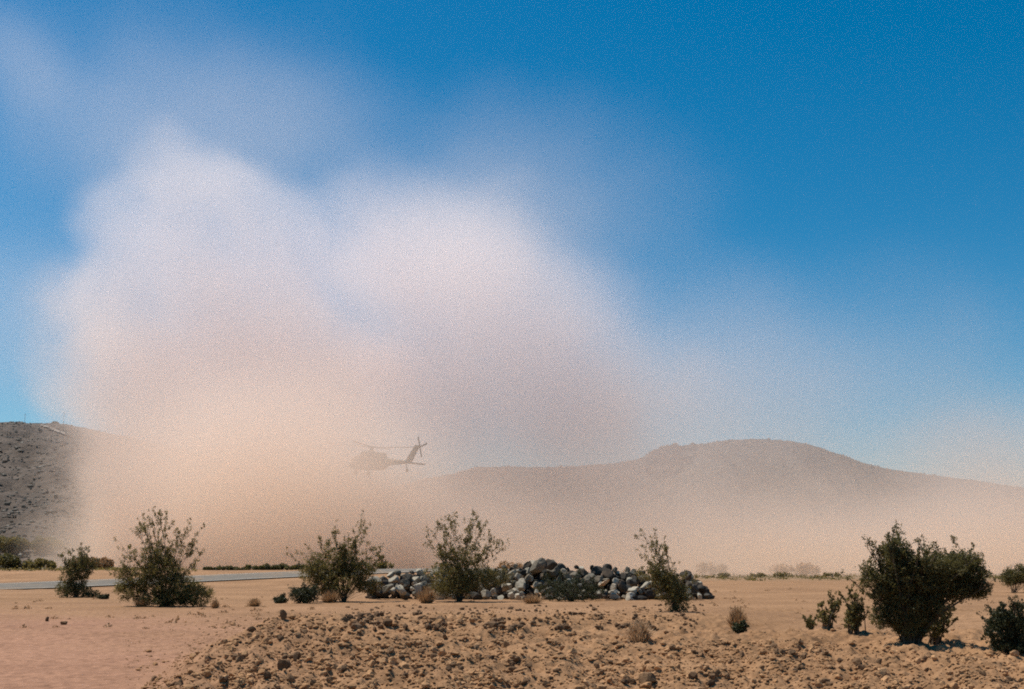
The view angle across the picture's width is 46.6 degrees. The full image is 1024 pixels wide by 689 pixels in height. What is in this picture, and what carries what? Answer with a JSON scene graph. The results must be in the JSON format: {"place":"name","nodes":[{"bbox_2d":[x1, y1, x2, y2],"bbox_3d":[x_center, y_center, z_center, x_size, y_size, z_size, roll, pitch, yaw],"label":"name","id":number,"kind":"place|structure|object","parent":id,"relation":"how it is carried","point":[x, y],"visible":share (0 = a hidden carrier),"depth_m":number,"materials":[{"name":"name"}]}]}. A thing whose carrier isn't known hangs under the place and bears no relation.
{"place":"outdoors","nodes":[
{"label":"outdoors","id":0,"kind":"place"},
{"bbox_2d":[0,568,516,588],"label":"road","id":1,"kind":"structure","parent":0,"point":[51,584],"depth_m":84.77,"materials":[{"name":"asphalt"}]},
{"bbox_2d":[0,422,530,568],"bbox_3d":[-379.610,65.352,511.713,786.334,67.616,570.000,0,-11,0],"label":"hill","id":2,"kind":"structure","parent":0,"point":[309,516],"depth_m":351.12,"materials":[{"name":"sand"}]},
{"bbox_2d":[0,535,47,552],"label":"desert bush","id":3,"kind":"object","parent":2,"relation":"on","point":[14,543],"visible":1,"depth_m":241.63,"materials":[{"name":"green plant"}]},
{"bbox_2d":[19,536,64,551],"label":"desert bush","id":4,"kind":"object","parent":2,"relation":"on","point":[56,544],"visible":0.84,"depth_m":244.74,"materials":[{"name":"beige plant"}]},
{"bbox_2d":[0,421,289,567],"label":"hillside scrub","id":5,"kind":"object","parent":2,"relation":"on","point":[215,549],"visible":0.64,"depth_m":326.80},
{"bbox_2d":[329,437,426,475],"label":"helicopter","id":6,"kind":"object","parent":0,"point":[370,459],"visible":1,"depth_m":163.09,"materials":[{"name":"green paint"}]},
{"bbox_2d":[0,568,1023,688],"bbox_3d":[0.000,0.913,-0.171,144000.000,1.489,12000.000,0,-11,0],"label":"ground","id":7,"kind":"structure","parent":0,"point":[83,648],"depth_m":16.68,"materials":[{"name":"sand"}]},
{"bbox_2d":[0,553,21,569],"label":"desert bush","id":8,"kind":"object","parent":7,"relation":"on","point":[8,560],"visible":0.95,"depth_m":105.83,"materials":[{"name":"green plant"}]},
{"bbox_2d":[20,558,56,569],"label":"desert bush","id":9,"kind":"object","parent":7,"relation":"on","point":[37,563],"visible":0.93,"depth_m":105.76,"materials":[{"name":"green plant"}]},
{"bbox_2d":[54,542,101,597],"bbox_3d":[-18.391,9.611,50.581,2.034,2.362,1.103,0,-11,0],"label":"creosote shrub","id":10,"kind":"object","parent":7,"relation":"on","point":[79,567],"visible":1,"depth_m":50.39,"materials":[{"name":"green plant"}]},
{"bbox_2d":[90,556,114,569],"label":"desert bush","id":11,"kind":"object","parent":7,"relation":"on","point":[105,562],"visible":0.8,"depth_m":123.33,"materials":[{"name":"brown plant"}]},
{"bbox_2d":[98,594,109,598],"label":"bush","id":12,"kind":"object","parent":7,"relation":"on","point":[104,596],"visible":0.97,"depth_m":46.83,"materials":[{"name":"green plant"}]},
{"bbox_2d":[132,597,149,606],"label":"dry tussock","id":13,"kind":"object","parent":7,"relation":"on","point":[138,603],"visible":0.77,"depth_m":37.62,"materials":[{"name":"plant"}]},
{"bbox_2d":[109,505,216,606],"bbox_3d":[-11.170,6.832,38.265,3.416,3.242,1.662,0,-11,0],"label":"creosote shrub","id":14,"kind":"object","parent":7,"relation":"on","point":[162,593],"visible":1,"depth_m":38.02,"materials":[{"name":"green plant"}]},
{"bbox_2d":[203,670,211,676],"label":"dirt clod","id":15,"kind":"object","parent":7,"relation":"on","point":[207,673],"visible":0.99,"depth_m":11.42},
{"bbox_2d":[208,600,220,607],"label":"dry tussock","id":16,"kind":"object","parent":7,"relation":"on","point":[215,604],"visible":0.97,"depth_m":36.27,"materials":[{"name":"plant"}]},
{"bbox_2d":[235,655,243,662],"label":"dirt clod","id":17,"kind":"object","parent":7,"relation":"on","point":[239,658],"visible":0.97,"depth_m":11.92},
{"bbox_2d":[245,597,261,606],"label":"dry tussock","id":18,"kind":"object","parent":7,"relation":"on","point":[253,602],"visible":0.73,"depth_m":37.87,"materials":[{"name":"plant"}]},
{"bbox_2d":[252,565,262,569],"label":"desert bush","id":19,"kind":"object","parent":7,"relation":"on","point":[256,567],"visible":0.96,"depth_m":114.17,"materials":[{"name":"green plant"}]},
{"bbox_2d":[263,671,270,678],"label":"dirt clod","id":20,"kind":"object","parent":7,"relation":"on","point":[266,674],"visible":1,"depth_m":10.96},
{"bbox_2d":[262,562,272,569],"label":"desert bush","id":21,"kind":"object","parent":7,"relation":"on","point":[266,566],"visible":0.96,"depth_m":114.47,"materials":[{"name":"green plant"}]},
{"bbox_2d":[271,564,280,569],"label":"desert bush","id":22,"kind":"object","parent":7,"relation":"on","point":[276,567],"visible":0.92,"depth_m":114.99,"materials":[{"name":"green plant"}]},
{"bbox_2d":[272,592,288,602],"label":"bush","id":23,"kind":"object","parent":7,"relation":"on","point":[281,598],"visible":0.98,"depth_m":40.81,"materials":[{"name":"green plant"}]},
{"bbox_2d":[280,609,286,618],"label":"stone","id":24,"kind":"object","parent":7,"relation":"on","point":[283,614],"visible":1,"depth_m":16.12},
{"bbox_2d":[277,659,290,669],"bbox_3d":[-2.202,3.106,11.515,0.096,0.105,0.151,-1,-6,43],"label":"stone","id":25,"kind":"object","parent":7,"relation":"on","point":[282,664],"visible":0.95,"depth_m":11.48,"materials":[{"name":"stone"}]},
{"bbox_2d":[284,565,296,569],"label":"desert bush","id":26,"kind":"object","parent":7,"relation":"on","point":[292,567],"visible":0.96,"depth_m":114.67,"materials":[{"name":"green plant"}]},
{"bbox_2d":[286,674,295,682],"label":"dirt clod","id":27,"kind":"object","parent":7,"relation":"on","point":[290,678],"visible":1,"depth_m":11.00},
{"bbox_2d":[293,652,300,660],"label":"stone","id":28,"kind":"object","parent":7,"relation":"on","point":[296,656],"visible":0.89,"depth_m":12.62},
{"bbox_2d":[288,580,323,602],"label":"bush","id":29,"kind":"object","parent":7,"relation":"on","point":[305,594],"visible":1,"depth_m":40.77,"materials":[{"name":"green plant"}]},
{"bbox_2d":[316,590,343,602],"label":"dry tussock","id":30,"kind":"object","parent":7,"relation":"on","point":[330,597],"visible":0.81,"depth_m":42.27,"materials":[{"name":"plant"}]},
{"bbox_2d":[286,510,387,601],"bbox_3d":[-6.399,7.692,43.392,3.750,3.420,1.816,0,-11,0],"label":"creosote shrub","id":31,"kind":"object","parent":7,"relation":"on","point":[339,569],"visible":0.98,"depth_m":43.21,"materials":[{"name":"green plant"}]},
{"bbox_2d":[350,622,362,629],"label":"stone","id":32,"kind":"object","parent":7,"relation":"on","point":[356,625],"visible":1,"depth_m":14.52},
{"bbox_2d":[379,658,387,663],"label":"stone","id":33,"kind":"object","parent":7,"relation":"on","point":[383,660],"visible":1,"depth_m":12.07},
{"bbox_2d":[374,561,393,568],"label":"desert bush","id":34,"kind":"object","parent":7,"relation":"on","point":[384,566],"visible":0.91,"depth_m":115.70,"materials":[{"name":"green plant"}]},
{"bbox_2d":[379,589,389,597],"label":"boulder","id":35,"kind":"object","parent":7,"relation":"on","point":[382,594],"visible":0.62,"depth_m":45.50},
{"bbox_2d":[382,584,393,592],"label":"boulder","id":36,"kind":"object","parent":7,"relation":"on","point":[386,588],"visible":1,"depth_m":43.86,"materials":[{"name":"grey stone"}]},
{"bbox_2d":[388,656,396,664],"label":"dirt clod","id":37,"kind":"object","parent":7,"relation":"on","point":[392,660],"visible":0.83,"depth_m":12.14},
{"bbox_2d":[395,585,405,594],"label":"boulder","id":38,"kind":"object","parent":7,"relation":"on","point":[400,589],"visible":1,"depth_m":43.56,"materials":[{"name":"stone"}]},
{"bbox_2d":[399,579,409,588],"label":"boulder","id":39,"kind":"object","parent":7,"relation":"on","point":[402,582],"visible":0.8,"depth_m":46.71,"materials":[{"name":"grey stone"}]},
{"bbox_2d":[399,662,409,667],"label":"dirt clod","id":40,"kind":"object","parent":7,"relation":"on","point":[404,664],"visible":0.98,"depth_m":11.80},
{"bbox_2d":[400,592,409,599],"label":"boulder","id":41,"kind":"object","parent":7,"relation":"on","point":[406,596],"visible":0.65,"depth_m":45.46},
{"bbox_2d":[413,583,421,595],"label":"boulder","id":42,"kind":"object","parent":7,"relation":"on","point":[418,586],"visible":0.77,"depth_m":46.09,"materials":[{"name":"stone"}]},
{"bbox_2d":[416,585,438,603],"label":"dry tussock","id":43,"kind":"object","parent":7,"relation":"on","point":[427,595],"visible":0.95,"depth_m":41.42,"materials":[{"name":"plant"}]},
{"bbox_2d":[431,619,441,624],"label":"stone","id":44,"kind":"object","parent":7,"relation":"on","point":[438,621],"visible":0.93,"depth_m":15.53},
{"bbox_2d":[460,675,470,680],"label":"dirt clod","id":45,"kind":"object","parent":7,"relation":"on","point":[467,677],"visible":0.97,"depth_m":11.23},
{"bbox_2d":[421,509,513,601],"bbox_3d":[-1.597,7.708,43.364,3.487,3.385,2.094,0,-11,0],"label":"creosote shrub","id":46,"kind":"object","parent":7,"relation":"on","point":[459,582],"visible":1,"depth_m":43.17,"materials":[{"name":"green plant"}]},
{"bbox_2d":[470,592,481,599],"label":"boulder","id":47,"kind":"object","parent":7,"relation":"on","point":[476,596],"visible":0.77,"depth_m":45.46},
{"bbox_2d":[481,590,491,598],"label":"boulder","id":48,"kind":"object","parent":7,"relation":"on","point":[486,594],"visible":0.99,"depth_m":45.41,"materials":[{"name":"stone"}]},
{"bbox_2d":[495,584,501,594],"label":"boulder","id":49,"kind":"object","parent":7,"relation":"on","point":[499,590],"visible":0.89,"depth_m":45.96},
{"bbox_2d":[0,565,1002,580],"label":"scrub","id":50,"kind":"object","parent":7,"relation":"on","point":[705,576],"visible":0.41,"depth_m":120.66,"materials":[{"name":"green plant"}]},
{"bbox_2d":[501,641,509,647],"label":"dirt clod","id":51,"kind":"object","parent":7,"relation":"on","point":[505,644],"visible":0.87,"depth_m":14.21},
{"bbox_2d":[496,560,522,568],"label":"desert bush","id":52,"kind":"object","parent":7,"relation":"on","point":[508,565],"visible":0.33,"depth_m":147.03,"materials":[{"name":"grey plant"}]},
{"bbox_2d":[508,592,514,598],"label":"boulder","id":53,"kind":"object","parent":7,"relation":"on","point":[511,595],"visible":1,"depth_m":45.58,"materials":[{"name":"stone"}]},
{"bbox_2d":[12,587,1018,631],"bbox_3d":[0.252,9.474,43.421,65.501,0.531,45.022,0,-11,0],"label":"dry scrub","id":54,"kind":"object","parent":7,"relation":"on","point":[176,619],"visible":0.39,"depth_m":32.94,"materials":[{"name":"plant"}]},
{"bbox_2d":[515,581,524,591],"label":"boulder","id":55,"kind":"object","parent":7,"relation":"on","point":[519,585],"visible":0.96,"depth_m":46.30,"materials":[{"name":"stone"}]},
{"bbox_2d":[516,594,545,603],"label":"dry tussock","id":56,"kind":"object","parent":7,"relation":"on","point":[532,599],"visible":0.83,"depth_m":40.53,"materials":[{"name":"plant"}]},
{"bbox_2d":[365,567,714,598],"bbox_3d":[1.093,9.641,47.902,14.104,1.553,1.976,0,-11,0],"label":"rubble","id":57,"kind":"object","parent":7,"relation":"on","point":[530,590],"visible":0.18,"depth_m":47.44,"materials":[{"name":"stone"}]},
{"bbox_2d":[388,575,398,582],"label":"boulder","id":58,"kind":"object","parent":57,"relation":"on","point":[394,579],"visible":0.99,"depth_m":47.17,"materials":[{"name":"stone"}]},
{"bbox_2d":[405,573,411,581],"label":"boulder","id":59,"kind":"object","parent":57,"relation":"on","point":[408,576],"visible":0.91,"depth_m":47.15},
{"bbox_2d":[416,568,424,575],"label":"boulder","id":60,"kind":"object","parent":57,"relation":"on","point":[419,572],"visible":0.78,"depth_m":47.76,"materials":[{"name":"stone"}]},
{"bbox_2d":[514,573,522,580],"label":"boulder","id":61,"kind":"object","parent":57,"relation":"on","point":[517,576],"visible":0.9,"depth_m":47.03,"materials":[{"name":"stone"}]},
{"bbox_2d":[522,561,531,569],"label":"boulder","id":62,"kind":"object","parent":57,"relation":"on","point":[527,564],"visible":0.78,"depth_m":48.05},
{"bbox_2d":[530,557,545,573],"bbox_3d":[1.035,8.767,46.854,0.492,0.814,0.528,38,8,-26],"label":"boulder","id":63,"kind":"object","parent":57,"relation":"on","point":[538,565],"visible":1,"depth_m":46.68,"materials":[{"name":"grey stone"}]},
{"bbox_2d":[545,559,556,569],"bbox_3d":[1.456,8.704,46.902,0.664,0.472,0.556,-25,-15,-34],"label":"boulder","id":64,"kind":"object","parent":63,"relation":"on","point":[551,564],"visible":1,"depth_m":46.76,"materials":[{"name":"stone"}]},
{"bbox_2d":[547,569,555,576],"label":"boulder","id":65,"kind":"object","parent":57,"relation":"on","point":[552,572],"visible":0.75,"depth_m":47.43,"materials":[{"name":"grey stone"}]},
{"bbox_2d":[579,568,587,577],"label":"boulder","id":66,"kind":"object","parent":57,"relation":"on","point":[584,572],"visible":0.8,"depth_m":47.46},
{"bbox_2d":[590,566,601,575],"bbox_3d":[3.452,9.132,47.924,0.442,0.406,0.463,-8,-13,36],"label":"boulder","id":67,"kind":"object","parent":57,"relation":"on","point":[597,570],"visible":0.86,"depth_m":47.86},
{"bbox_2d":[602,564,611,570],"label":"boulder","id":68,"kind":"object","parent":57,"relation":"on","point":[608,566],"visible":0.73,"depth_m":47.92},
{"bbox_2d":[602,567,613,577],"bbox_3d":[3.826,9.132,47.389,0.479,0.559,0.258,16,-52,-12],"label":"boulder","id":69,"kind":"object","parent":57,"relation":"on","point":[607,573],"visible":1,"depth_m":47.29,"materials":[{"name":"stone"}]},
{"bbox_2d":[630,578,636,585],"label":"boulder","id":70,"kind":"object","parent":57,"relation":"on","point":[633,581],"visible":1,"depth_m":46.87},
{"bbox_2d":[697,584,705,592],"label":"boulder","id":71,"kind":"object","parent":57,"relation":"on","point":[701,588],"visible":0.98,"depth_m":46.91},
{"bbox_2d":[532,569,607,601],"bbox_3d":[2.156,8.939,44.030,2.819,1.250,1.518,0,-11,0],"label":"dark bush","id":72,"kind":"object","parent":7,"relation":"on","point":[567,594],"visible":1,"depth_m":43.94,"materials":[{"name":"green plant"}]},
{"bbox_2d":[567,648,576,654],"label":"dirt clod","id":73,"kind":"object","parent":7,"relation":"on","point":[573,651],"visible":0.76,"depth_m":13.34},
{"bbox_2d":[609,593,620,599],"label":"boulder","id":74,"kind":"object","parent":7,"relation":"on","point":[613,596],"visible":1,"depth_m":45.49,"materials":[{"name":"stone"}]},
{"bbox_2d":[618,581,624,591],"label":"boulder","id":75,"kind":"object","parent":7,"relation":"on","point":[621,586],"visible":1,"depth_m":46.39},
{"bbox_2d":[625,592,634,599],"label":"boulder","id":76,"kind":"object","parent":7,"relation":"on","point":[629,595],"visible":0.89,"depth_m":45.42,"materials":[{"name":"stone"}]},
{"bbox_2d":[616,618,656,642],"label":"dry tussock","id":77,"kind":"object","parent":7,"relation":"on","point":[638,632],"visible":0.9,"depth_m":15.71,"materials":[{"name":"plant"}]},
{"bbox_2d":[636,595,647,599],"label":"boulder","id":78,"kind":"object","parent":7,"relation":"on","point":[641,597],"visible":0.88,"depth_m":45.41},
{"bbox_2d":[639,682,651,688],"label":"dirt clod","id":79,"kind":"object","parent":7,"relation":"on","point":[647,685],"visible":0.96,"depth_m":10.51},
{"bbox_2d":[638,672,655,683],"bbox_3d":[1.303,3.237,11.479,0.154,0.138,0.153,5,-12,-26],"label":"stone","id":80,"kind":"object","parent":7,"relation":"on","point":[644,677],"visible":0.75,"depth_m":11.44,"materials":[{"name":"stone"}]},
{"bbox_2d":[645,590,656,599],"bbox_3d":[5.320,9.581,45.502,0.443,0.282,0.395,-12,-55,13],"label":"boulder","id":81,"kind":"object","parent":7,"relation":"on","point":[650,594],"visible":0.94,"depth_m":45.41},
{"bbox_2d":[634,528,696,611],"bbox_3d":[4.418,6.467,34.077,1.761,2.434,1.411,-9,-14,39],"label":"creosote shrub","id":82,"kind":"object","parent":7,"relation":"on","point":[670,586],"visible":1,"depth_m":33.89,"materials":[{"name":"green plant"}]},
{"bbox_2d":[680,571,691,579],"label":"boulder","id":83,"kind":"object","parent":7,"relation":"on","point":[688,576],"visible":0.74,"depth_m":46.05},
{"bbox_2d":[688,671,697,678],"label":"dirt clod","id":84,"kind":"object","parent":7,"relation":"on","point":[692,674],"visible":1,"depth_m":11.51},
{"bbox_2d":[691,584,698,592],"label":"boulder","id":85,"kind":"object","parent":7,"relation":"on","point":[694,588],"visible":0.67,"depth_m":46.56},
{"bbox_2d":[696,561,727,575],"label":"desert bush","id":86,"kind":"object","parent":7,"relation":"on","point":[704,567],"visible":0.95,"depth_m":173.11,"materials":[{"name":"grey plant"}]},
{"bbox_2d":[712,572,729,576],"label":"desert bush","id":87,"kind":"object","parent":7,"relation":"on","point":[723,574],"visible":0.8,"depth_m":147.09,"materials":[{"name":"green plant"}]},
{"bbox_2d":[720,605,750,630],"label":"dry tussock","id":88,"kind":"object","parent":7,"relation":"on","point":[737,616],"visible":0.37,"depth_m":19.76,"materials":[{"name":"plant"}]},
{"bbox_2d":[731,619,749,632],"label":"bush","id":89,"kind":"object","parent":7,"relation":"on","point":[740,627],"visible":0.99,"depth_m":17.99,"materials":[{"name":"green plant"}]},
{"bbox_2d":[750,572,765,576],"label":"desert bush","id":90,"kind":"object","parent":7,"relation":"on","point":[757,574],"visible":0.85,"depth_m":146.90,"materials":[{"name":"green plant"}]},
{"bbox_2d":[772,572,791,577],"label":"desert bush","id":91,"kind":"object","parent":7,"relation":"on","point":[777,574],"visible":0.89,"depth_m":147.23,"materials":[{"name":"green plant"}]},
{"bbox_2d":[769,562,820,574],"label":"desert bush","id":92,"kind":"object","parent":7,"relation":"on","point":[802,569],"visible":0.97,"depth_m":173.81,"materials":[{"name":"grey plant"}]},
{"bbox_2d":[802,613,817,629],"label":"creosote shrub","id":93,"kind":"object","parent":7,"relation":"on","point":[810,623],"visible":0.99,"depth_m":25.10,"materials":[{"name":"green plant"}]},
{"bbox_2d":[816,590,844,629],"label":"creosote shrub","id":94,"kind":"object","parent":7,"relation":"on","point":[824,616],"visible":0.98,"depth_m":18.04,"materials":[{"name":"green plant"}]},
{"bbox_2d":[823,572,840,576],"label":"desert bush","id":95,"kind":"object","parent":7,"relation":"on","point":[830,574],"visible":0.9,"depth_m":152.08,"materials":[{"name":"green plant"}]},
{"bbox_2d":[834,585,869,634],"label":"creosote shrub","id":96,"kind":"object","parent":7,"relation":"on","point":[855,616],"visible":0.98,"depth_m":16.95,"materials":[{"name":"green plant"}]},
{"bbox_2d":[852,658,860,664],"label":"stone","id":97,"kind":"object","parent":7,"relation":"on","point":[857,661],"visible":0.93,"depth_m":12.27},
{"bbox_2d":[877,668,886,675],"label":"dirt clod","id":98,"kind":"object","parent":7,"relation":"on","point":[882,671],"visible":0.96,"depth_m":11.84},
{"bbox_2d":[840,520,995,644],"bbox_3d":[5.234,3.044,15.192,1.945,1.599,0.961,0,-11,0],"label":"creosote bush","id":99,"kind":"object","parent":7,"relation":"on","point":[912,588],"visible":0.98,"depth_m":15.03,"materials":[{"name":"green plant"}]},
{"bbox_2d":[928,605,958,644],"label":"creosote shrub","id":100,"kind":"object","parent":7,"relation":"on","point":[937,629],"visible":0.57,"depth_m":15.62,"materials":[{"name":"green plant"}]},
{"bbox_2d":[950,682,958,688],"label":"dirt clod","id":101,"kind":"object","parent":7,"relation":"on","point":[954,685],"visible":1,"depth_m":11.15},
{"bbox_2d":[976,589,1023,654],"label":"creosote bush","id":102,"kind":"object","parent":7,"relation":"on","point":[1010,624],"visible":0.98,"depth_m":13.95,"materials":[{"name":"green plant"}]},
{"bbox_2d":[997,563,1023,592],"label":"creosote bush","id":103,"kind":"object","parent":7,"relation":"on","point":[1010,577],"visible":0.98,"depth_m":58.45,"materials":[{"name":"green plant"}]},
{"bbox_2d":[1010,650,1018,656],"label":"dirt clod","id":104,"kind":"object","parent":7,"relation":"on","point":[1015,652],"visible":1,"depth_m":13.68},
{"bbox_2d":[0,0,1023,506],"label":"sky","id":105,"kind":"structure","parent":0,"point":[262,236],"materials":[{"name":"blue"}]},
{"bbox_2d":[341,603,704,630],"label":"gravel","id":106,"kind":"structure","parent":0,"point":[388,621],"depth_m":18.15,"materials":[{"name":"gravel"}]},
{"bbox_2d":[123,606,1023,688],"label":"gravel","id":107,"kind":"structure","parent":0,"point":[318,684],"depth_m":12.63,"materials":[{"name":"gravel"}]},
{"bbox_2d":[350,439,1023,569],"bbox_3d":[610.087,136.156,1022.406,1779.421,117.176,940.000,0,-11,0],"label":"hill","id":108,"kind":"structure","parent":0,"point":[392,505],"depth_m":741.03,"materials":[{"name":"sand"}]},
{"bbox_2d":[645,442,702,480],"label":"rock outcrop","id":109,"kind":"object","parent":108,"relation":"on","point":[675,451],"visible":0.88,"depth_m":907.76,"materials":[{"name":"stone"}]},
{"bbox_2d":[407,438,1023,558],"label":"hillside scrub","id":110,"kind":"object","parent":108,"relation":"on","point":[870,516],"visible":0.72,"depth_m":764.59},
{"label":"boulder","id":111,"kind":"object","parent":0,"visible":0},
{"bbox_2d":[594,576,602,583],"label":"boulder","id":112,"kind":"object","parent":111,"relation":"on","point":[598,579],"visible":0.75,"depth_m":46.76,"materials":[{"name":"grey stone"}]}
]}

